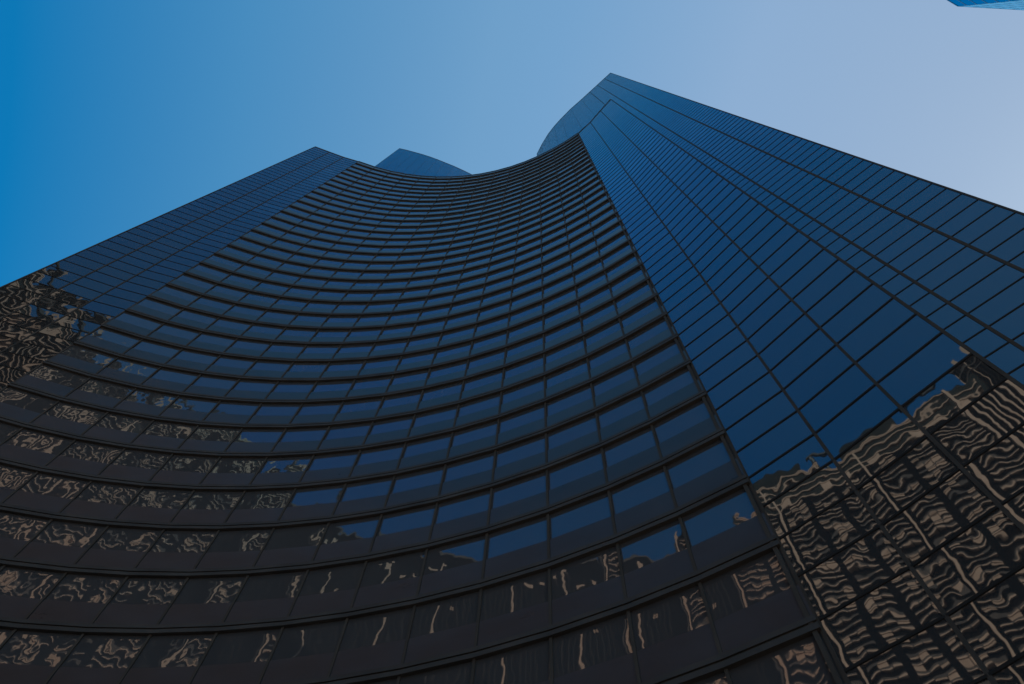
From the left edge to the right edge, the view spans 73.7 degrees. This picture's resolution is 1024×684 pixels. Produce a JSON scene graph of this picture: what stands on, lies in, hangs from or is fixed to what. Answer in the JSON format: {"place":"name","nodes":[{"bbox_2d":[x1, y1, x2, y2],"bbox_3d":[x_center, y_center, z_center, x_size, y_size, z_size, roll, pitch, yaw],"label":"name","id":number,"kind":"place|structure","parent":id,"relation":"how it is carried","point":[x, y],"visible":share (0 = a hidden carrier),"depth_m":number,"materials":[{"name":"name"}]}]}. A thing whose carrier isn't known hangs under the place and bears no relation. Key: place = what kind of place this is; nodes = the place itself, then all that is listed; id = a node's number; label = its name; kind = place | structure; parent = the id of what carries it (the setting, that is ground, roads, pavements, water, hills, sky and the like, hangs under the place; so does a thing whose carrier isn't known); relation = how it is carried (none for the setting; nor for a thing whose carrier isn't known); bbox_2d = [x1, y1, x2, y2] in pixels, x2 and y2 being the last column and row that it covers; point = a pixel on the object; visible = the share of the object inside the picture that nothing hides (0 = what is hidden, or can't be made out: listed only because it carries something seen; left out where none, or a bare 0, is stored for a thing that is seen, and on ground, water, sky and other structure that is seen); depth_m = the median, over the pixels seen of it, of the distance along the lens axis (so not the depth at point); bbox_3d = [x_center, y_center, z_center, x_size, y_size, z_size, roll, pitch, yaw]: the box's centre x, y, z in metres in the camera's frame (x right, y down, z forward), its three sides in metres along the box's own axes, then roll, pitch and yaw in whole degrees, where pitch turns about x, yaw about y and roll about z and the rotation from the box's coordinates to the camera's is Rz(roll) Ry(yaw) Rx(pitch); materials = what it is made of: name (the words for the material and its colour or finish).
{"place":"outdoors","nodes":[
{"label":"outdoors","id":0,"kind":"place"},
{"bbox_2d":[0,0,1023,286],"label":"sky","id":1,"kind":"structure","parent":0,"point":[117,116],"materials":[{"name":"blue"}]},
{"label":"pavement","id":2,"kind":"structure","parent":0,"visible":0},
{"bbox_2d":[0,73,1023,683],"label":"skyscraper","id":3,"kind":"structure","parent":2,"relation":"on","point":[618,379],"depth_m":40.06,"materials":[{"name":"glass"},{"name":"dark polished granite"},{"name":"bronze metal"}]},
{"bbox_2d":[0,422,19,441],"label":"window","id":4,"kind":"structure","parent":3,"relation":"in","point":[6,430],"depth_m":46.78,"materials":[{"name":"black glass"}]},
{"bbox_2d":[0,465,34,488],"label":"window","id":5,"kind":"structure","parent":3,"relation":"in","point":[10,477],"depth_m":43.26,"materials":[{"name":"black glass"}]},
{"bbox_2d":[0,512,48,540],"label":"window","id":6,"kind":"structure","parent":3,"relation":"in","point":[13,526],"depth_m":39.76,"materials":[{"name":"black glass"}]},
{"bbox_2d":[0,387,56,412],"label":"window","id":7,"kind":"structure","parent":3,"relation":"in","point":[10,396],"depth_m":49.99,"materials":[{"name":"black glass"}]},
{"bbox_2d":[0,567,63,598],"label":"window","id":8,"kind":"structure","parent":3,"relation":"in","point":[18,582],"depth_m":36.21,"materials":[{"name":"black glass"}]},
{"bbox_2d":[6,429,72,454],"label":"window","id":9,"kind":"structure","parent":3,"relation":"in","point":[33,440],"depth_m":46.64,"materials":[{"name":"black glass"}]},
{"bbox_2d":[0,631,79,666],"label":"window","id":10,"kind":"structure","parent":3,"relation":"in","point":[24,647],"depth_m":32.55,"materials":[{"name":"black glass"}]},
{"bbox_2d":[20,473,87,498],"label":"window","id":11,"kind":"structure","parent":3,"relation":"in","point":[45,484],"depth_m":43.23,"materials":[{"name":"black glass"}]},
{"bbox_2d":[28,365,87,387],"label":"window","id":12,"kind":"structure","parent":3,"relation":"in","point":[45,372],"depth_m":53.54,"materials":[{"name":"black glass"}]},
{"bbox_2d":[32,521,104,547],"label":"window","id":13,"kind":"structure","parent":3,"relation":"in","point":[57,532],"depth_m":39.72,"materials":[{"name":"black glass"}]},
{"bbox_2d":[44,402,104,424],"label":"window","id":14,"kind":"structure","parent":3,"relation":"in","point":[61,410],"depth_m":50.25,"materials":[{"name":"black glass"}]},
{"bbox_2d":[45,574,124,602],"bbox_3d":[-22.511,13.061,36.113,3.340,1.972,0.079,5,-67,0],"label":"window","id":15,"kind":"structure","parent":3,"relation":"in","point":[74,587],"depth_m":36.13,"materials":[{"name":"black glass"}]},
{"bbox_2d":[60,345,115,366],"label":"window","id":16,"kind":"structure","parent":3,"relation":"in","point":[75,351],"depth_m":57.15,"materials":[{"name":"black glass"}]},
{"bbox_2d":[59,441,121,463],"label":"window","id":17,"kind":"structure","parent":3,"relation":"in","point":[79,450],"depth_m":46.84,"materials":[{"name":"black glass"}]},
{"bbox_2d":[61,635,147,667],"bbox_3d":[-19.302,14.720,32.436,3.328,1.972,0.294,5,-67,0],"label":"window","id":18,"kind":"structure","parent":3,"relation":"in","point":[93,651],"depth_m":32.45,"materials":[{"name":"black glass"}]},
{"bbox_2d":[78,379,133,399],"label":"window","id":19,"kind":"structure","parent":3,"relation":"in","point":[93,386],"depth_m":53.85,"materials":[{"name":"black glass"}]},
{"bbox_2d":[75,482,139,504],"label":"window","id":20,"kind":"structure","parent":3,"relation":"in","point":[95,492],"depth_m":43.34,"materials":[{"name":"black glass"}]},
{"bbox_2d":[90,327,140,346],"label":"window","id":21,"kind":"structure","parent":3,"relation":"in","point":[102,333],"depth_m":60.76,"materials":[{"name":"blue glass"}]},
{"bbox_2d":[94,413,150,432],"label":"window","id":22,"kind":"structure","parent":3,"relation":"in","point":[112,421],"depth_m":50.44,"materials":[{"name":"black glass"}]},
{"bbox_2d":[91,527,160,551],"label":"window","id":23,"kind":"structure","parent":3,"relation":"in","point":[127,539],"depth_m":39.74,"materials":[{"name":"black glass"}]},
{"bbox_2d":[107,358,158,376],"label":"window","id":24,"kind":"structure","parent":3,"relation":"in","point":[120,364],"depth_m":57.47,"materials":[{"name":"blue glass"}]},
{"bbox_2d":[112,449,169,469],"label":"window","id":25,"kind":"structure","parent":3,"relation":"in","point":[132,458],"depth_m":46.94,"materials":[{"name":"black glass"}]},
{"bbox_2d":[109,578,184,604],"bbox_3d":[-19.173,13.167,36.039,3.328,1.972,0.294,5,-67,0],"label":"window","id":26,"kind":"structure","parent":3,"relation":"in","point":[135,590],"depth_m":36.05,"materials":[{"name":"black glass"}]},
{"bbox_2d":[125,389,176,406],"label":"window","id":27,"kind":"structure","parent":3,"relation":"in","point":[140,396],"depth_m":54.05,"materials":[{"name":"black glass"}]},
{"bbox_2d":[133,340,179,356],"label":"window","id":28,"kind":"structure","parent":3,"relation":"in","point":[147,346],"depth_m":61.07,"materials":[{"name":"blue glass"}]},
{"bbox_2d":[129,488,191,508],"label":"window","id":29,"kind":"structure","parent":3,"relation":"in","point":[157,498],"depth_m":43.35,"materials":[{"name":"black glass"}]},
{"bbox_2d":[142,421,195,438],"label":"window","id":30,"kind":"structure","parent":3,"relation":"in","point":[164,429],"depth_m":50.55,"materials":[{"name":"black glass"}]},
{"bbox_2d":[132,634,213,667],"bbox_3d":[-15.971,14.628,32.277,3.294,1.972,0.507,5,-67,0],"label":"window","id":31,"kind":"structure","parent":3,"relation":"in","point":[173,650],"depth_m":32.28,"materials":[{"name":"black glass"}]},
{"bbox_2d":[151,368,198,383],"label":"window","id":32,"kind":"structure","parent":3,"relation":"in","point":[163,374],"depth_m":57.68,"materials":[{"name":"blue glass"}]},
{"bbox_2d":[149,531,216,552],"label":"window","id":33,"kind":"structure","parent":3,"relation":"in","point":[170,541],"depth_m":39.67,"materials":[{"name":"black glass"}]},
{"bbox_2d":[161,455,217,472],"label":"window","id":34,"kind":"structure","parent":3,"relation":"in","point":[177,462],"depth_m":46.96,"materials":[{"name":"black glass"}]},
{"bbox_2d":[169,397,218,412],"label":"window","id":35,"kind":"structure","parent":3,"relation":"in","point":[184,403],"depth_m":54.16,"materials":[{"name":"blue glass"}]},
{"bbox_2d":[173,577,245,603],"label":"window","id":36,"kind":"structure","parent":3,"relation":"in","point":[221,589],"depth_m":35.90,"materials":[{"name":"black glass"}]},
{"bbox_2d":[182,491,242,509],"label":"window","id":37,"kind":"structure","parent":3,"relation":"in","point":[200,499],"depth_m":43.27,"materials":[{"name":"black glass"}]},
{"bbox_2d":[188,426,239,441],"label":"window","id":38,"kind":"structure","parent":3,"relation":"in","point":[201,433],"depth_m":50.55,"materials":[{"name":"black glass"}]},
{"bbox_2d":[212,402,259,414],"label":"window","id":39,"kind":"structure","parent":3,"relation":"in","point":[224,407],"depth_m":54.17,"materials":[{"name":"blue glass"}]},
{"bbox_2d":[210,458,264,472],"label":"window","id":40,"kind":"structure","parent":3,"relation":"in","point":[224,465],"depth_m":46.90,"materials":[{"name":"black glass"}]},
{"bbox_2d":[207,529,271,552],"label":"window","id":41,"kind":"structure","parent":3,"relation":"in","point":[242,540],"depth_m":39.51,"materials":[{"name":"black glass"}]},
{"bbox_2d":[201,629,280,665],"bbox_3d":[-12.656,14.339,32.033,3.263,1.972,0.720,5,-67,0],"label":"window","id":42,"kind":"structure","parent":3,"relation":"in","point":[249,646],"depth_m":32.05,"materials":[{"name":"black glass"}]},
{"bbox_2d":[234,429,283,441],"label":"window","id":43,"kind":"structure","parent":3,"relation":"in","point":[246,435],"depth_m":50.53,"materials":[{"name":"blue glass"}]},
{"bbox_2d":[235,490,292,509],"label":"window","id":44,"kind":"structure","parent":3,"relation":"in","point":[277,498],"depth_m":43.12,"materials":[{"name":"black glass"}]},
{"bbox_2d":[236,571,305,601],"bbox_3d":[-12.527,12.786,35.636,3.263,1.972,0.720,5,-67,0],"label":"window","id":45,"kind":"structure","parent":3,"relation":"in","point":[283,585],"depth_m":35.66,"materials":[{"name":"black glass"}]},
{"bbox_2d":[255,404,300,415],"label":"window","id":46,"kind":"structure","parent":3,"relation":"in","point":[265,409],"depth_m":54.14,"materials":[{"name":"blue glass"}]},
{"bbox_2d":[259,456,311,472],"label":"window","id":47,"kind":"structure","parent":3,"relation":"in","point":[285,464],"depth_m":46.73,"materials":[{"name":"blue glass"}]},
{"bbox_2d":[264,524,326,549],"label":"window","id":48,"kind":"structure","parent":3,"relation":"in","point":[302,536],"depth_m":39.27,"materials":[{"name":"black glass"}]},
{"bbox_2d":[279,427,327,441],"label":"window","id":49,"kind":"structure","parent":3,"relation":"in","point":[306,434],"depth_m":50.34,"materials":[{"name":"blue glass"}]},
{"bbox_2d":[271,620,344,659],"bbox_3d":[-9.415,13.864,31.712,3.115,1.972,0.898,5,-67,0],"label":"window","id":50,"kind":"structure","parent":3,"relation":"in","point":[321,638],"depth_m":31.72,"materials":[{"name":"black glass"}]},
{"bbox_2d":[288,485,343,506],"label":"window","id":51,"kind":"structure","parent":3,"relation":"in","point":[328,494],"depth_m":42.87,"materials":[{"name":"blue glass"}]},
{"bbox_2d":[296,402,341,415],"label":"window","id":52,"kind":"structure","parent":3,"relation":"in","point":[321,408],"depth_m":53.95,"materials":[{"name":"blue glass"}]},
{"bbox_2d":[299,563,363,595],"bbox_3d":[-9.286,12.310,35.315,3.115,1.972,0.898,5,-67,0],"label":"window","id":53,"kind":"structure","parent":3,"relation":"in","point":[340,578],"depth_m":35.34,"materials":[{"name":"black glass"}]},
{"bbox_2d":[307,451,358,470],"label":"window","id":54,"kind":"structure","parent":3,"relation":"in","point":[339,460],"depth_m":46.49,"materials":[{"name":"blue glass"}]},
{"bbox_2d":[324,423,370,439],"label":"window","id":55,"kind":"structure","parent":3,"relation":"in","point":[355,430],"depth_m":50.09,"materials":[{"name":"blue glass"}]},
{"bbox_2d":[321,516,379,544],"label":"window","id":56,"kind":"structure","parent":3,"relation":"in","point":[366,527],"depth_m":38.95,"materials":[{"name":"blue glass"}]},
{"bbox_2d":[339,398,381,412],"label":"window","id":57,"kind":"structure","parent":3,"relation":"in","point":[369,404],"depth_m":53.71,"materials":[{"name":"blue glass"}]},
{"bbox_2d":[340,477,392,501],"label":"window","id":58,"kind":"structure","parent":3,"relation":"in","point":[378,487],"depth_m":42.56,"materials":[{"name":"blue glass"}]},
{"bbox_2d":[339,608,412,650],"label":"window","id":59,"kind":"structure","parent":3,"relation":"in","point":[391,626],"depth_m":31.32,"materials":[{"name":"black glass"}]},
{"bbox_2d":[355,444,403,465],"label":"window","id":60,"kind":"structure","parent":3,"relation":"in","point":[391,452],"depth_m":46.17,"materials":[{"name":"blue glass"}]},
{"bbox_2d":[369,416,412,434],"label":"window","id":61,"kind":"structure","parent":3,"relation":"in","point":[405,422],"depth_m":49.78,"materials":[{"name":"blue glass"}]},
{"bbox_2d":[360,551,424,587],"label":"window","id":62,"kind":"structure","parent":3,"relation":"in","point":[407,566],"depth_m":34.93,"materials":[{"name":"black glass"}]},
{"bbox_2d":[377,505,434,535],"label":"window","id":63,"kind":"structure","parent":3,"relation":"in","point":[419,517],"depth_m":38.54,"materials":[{"name":"blue glass"}]},
{"bbox_2d":[390,466,443,493],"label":"window","id":64,"kind":"structure","parent":3,"relation":"in","point":[433,476],"depth_m":42.15,"materials":[{"name":"blue glass"}]},
{"bbox_2d":[402,434,450,457],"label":"window","id":65,"kind":"structure","parent":3,"relation":"in","point":[440,442],"depth_m":45.76,"materials":[{"name":"blue glass"}]},
{"bbox_2d":[412,406,456,427],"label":"window","id":66,"kind":"structure","parent":3,"relation":"in","point":[447,413],"depth_m":49.37,"materials":[{"name":"blue glass"}]},
{"bbox_2d":[400,662,471,683],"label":"window","id":67,"kind":"structure","parent":3,"relation":"in","point":[461,673],"depth_m":27.75,"materials":[{"name":"black glass"}]},
{"bbox_2d":[410,591,478,637],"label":"window","id":68,"kind":"structure","parent":3,"relation":"in","point":[462,610],"depth_m":30.83,"materials":[{"name":"black glass"}]},
{"bbox_2d":[423,536,484,574],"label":"window","id":69,"kind":"structure","parent":3,"relation":"in","point":[469,551],"depth_m":34.45,"materials":[{"name":"blue glass"}]},
{"bbox_2d":[434,490,489,523],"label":"window","id":70,"kind":"structure","parent":3,"relation":"in","point":[479,502],"depth_m":38.06,"materials":[{"name":"blue glass"}]},
{"bbox_2d":[443,452,493,481],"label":"window","id":71,"kind":"structure","parent":3,"relation":"in","point":[482,463],"depth_m":41.67,"materials":[{"name":"blue glass"}]},
{"bbox_2d":[451,421,496,446],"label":"window","id":72,"kind":"structure","parent":3,"relation":"in","point":[489,429],"depth_m":45.27,"materials":[{"name":"blue glass"}]},
{"bbox_2d":[457,393,499,416],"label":"window","id":73,"kind":"structure","parent":3,"relation":"in","point":[491,401],"depth_m":48.89,"materials":[{"name":"blue glass"}]},
{"bbox_2d":[474,640,549,683],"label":"window","id":74,"kind":"structure","parent":3,"relation":"in","point":[530,664],"depth_m":26.79,"materials":[{"name":"black glass"}]},
{"bbox_2d":[480,571,547,620],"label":"window","id":75,"kind":"structure","parent":3,"relation":"in","point":[532,590],"depth_m":30.27,"materials":[{"name":"black glass"}]},
{"bbox_2d":[486,516,546,558],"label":"window","id":76,"kind":"structure","parent":3,"relation":"in","point":[532,532],"depth_m":33.87,"materials":[{"name":"blue glass"}]},
{"bbox_2d":[491,472,545,508],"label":"window","id":77,"kind":"structure","parent":3,"relation":"in","point":[536,484],"depth_m":37.48,"materials":[{"name":"blue glass"}]},
{"bbox_2d":[495,435,544,467],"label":"window","id":78,"kind":"structure","parent":3,"relation":"in","point":[534,446],"depth_m":41.09,"materials":[{"name":"blue glass"}]},
{"bbox_2d":[499,404,543,432],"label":"window","id":79,"kind":"structure","parent":3,"relation":"in","point":[536,413],"depth_m":44.71,"materials":[{"name":"blue glass"}]},
{"bbox_2d":[501,378,543,404],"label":"window","id":80,"kind":"structure","parent":3,"relation":"in","point":[538,385],"depth_m":48.32,"materials":[{"name":"blue glass"}]},
{"bbox_2d":[546,360,587,387],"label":"window","id":81,"kind":"structure","parent":3,"relation":"in","point":[581,367],"depth_m":47.67,"materials":[{"name":"blue glass"}]},
{"bbox_2d":[546,385,591,416],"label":"window","id":82,"kind":"structure","parent":3,"relation":"in","point":[583,394],"depth_m":44.06,"materials":[{"name":"blue glass"}]},
{"bbox_2d":[547,415,596,449],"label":"window","id":83,"kind":"structure","parent":3,"relation":"in","point":[588,425],"depth_m":40.45,"materials":[{"name":"blue glass"}]},
{"bbox_2d":[548,450,602,489],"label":"window","id":84,"kind":"structure","parent":3,"relation":"in","point":[591,463],"depth_m":36.84,"materials":[{"name":"blue glass"}]},
{"bbox_2d":[550,493,610,538],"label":"window","id":85,"kind":"structure","parent":3,"relation":"in","point":[593,510],"depth_m":33.23,"materials":[{"name":"blue glass"}]},
{"bbox_2d":[551,546,619,599],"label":"window","id":86,"kind":"structure","parent":3,"relation":"in","point":[602,566],"depth_m":29.62,"materials":[{"name":"black glass"}]},
{"bbox_2d":[553,614,632,677],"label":"window","id":87,"kind":"structure","parent":3,"relation":"in","point":[607,640],"depth_m":26.00,"materials":[{"name":"black glass"}]},
{"bbox_2d":[588,341,627,369],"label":"window","id":88,"kind":"structure","parent":3,"relation":"in","point":[620,348],"depth_m":47.00,"materials":[{"name":"blue glass"}]},
{"bbox_2d":[592,365,634,396],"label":"window","id":89,"kind":"structure","parent":3,"relation":"in","point":[626,374],"depth_m":43.38,"materials":[{"name":"blue glass"}]},
{"bbox_2d":[597,393,644,428],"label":"window","id":90,"kind":"structure","parent":3,"relation":"in","point":[623,409],"depth_m":39.78,"materials":[{"name":"blue glass"}]},
{"bbox_2d":[603,427,655,467],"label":"window","id":91,"kind":"structure","parent":3,"relation":"in","point":[643,440],"depth_m":36.17,"materials":[{"name":"blue glass"}]},
{"bbox_2d":[610,468,669,514],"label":"window","id":92,"kind":"structure","parent":3,"relation":"in","point":[650,486],"depth_m":32.56,"materials":[{"name":"blue glass"}]},
{"bbox_2d":[620,297,661,327],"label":"window","id":93,"kind":"structure","parent":3,"relation":"in","point":[652,305],"depth_m":49.90,"materials":[{"name":"blue glass"}]},
{"bbox_2d":[627,317,671,349],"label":"window","id":94,"kind":"structure","parent":3,"relation":"in","point":[661,325],"depth_m":46.28,"materials":[{"name":"blue glass"}]},
{"bbox_2d":[619,520,686,573],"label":"window","id":95,"kind":"structure","parent":3,"relation":"in","point":[667,540],"depth_m":28.95,"materials":[{"name":"blue glass"}]},
{"bbox_2d":[634,339,683,375],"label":"window","id":96,"kind":"structure","parent":3,"relation":"in","point":[670,350],"depth_m":42.66,"materials":[{"name":"blue glass"}]},
{"bbox_2d":[630,585,708,650],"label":"window","id":97,"kind":"structure","parent":3,"relation":"in","point":[682,612],"depth_m":25.33,"materials":[{"name":"black glass"}]},
{"bbox_2d":[643,366,697,406],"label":"window","id":98,"kind":"structure","parent":3,"relation":"in","point":[683,378],"depth_m":39.06,"materials":[{"name":"blue glass"}]},
{"bbox_2d":[653,398,714,442],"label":"window","id":99,"kind":"structure","parent":3,"relation":"in","point":[696,413],"depth_m":35.45,"materials":[{"name":"blue glass"}]},
{"bbox_2d":[666,437,735,488],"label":"window","id":100,"kind":"structure","parent":3,"relation":"in","point":[714,455],"depth_m":31.83,"materials":[{"name":"blue glass"}]},
{"bbox_2d":[682,486,761,546],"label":"window","id":101,"kind":"structure","parent":3,"relation":"in","point":[736,508],"depth_m":28.22,"materials":[{"name":"blue glass"}]},
{"bbox_2d":[702,548,796,621],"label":"window","id":102,"kind":"structure","parent":3,"relation":"in","point":[759,579],"depth_m":24.61,"materials":[{"name":"black glass"}]},
{"bbox_2d":[729,632,844,683],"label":"window","id":103,"kind":"structure","parent":3,"relation":"in","point":[802,661],"depth_m":21.26,"materials":[{"name":"black glass"}]},
{"bbox_2d":[947,0,1023,9],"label":"glass tower","id":104,"kind":"structure","parent":2,"relation":"on","point":[1008,4],"depth_m":151.74,"materials":[{"name":"blue glass"}]}
]}

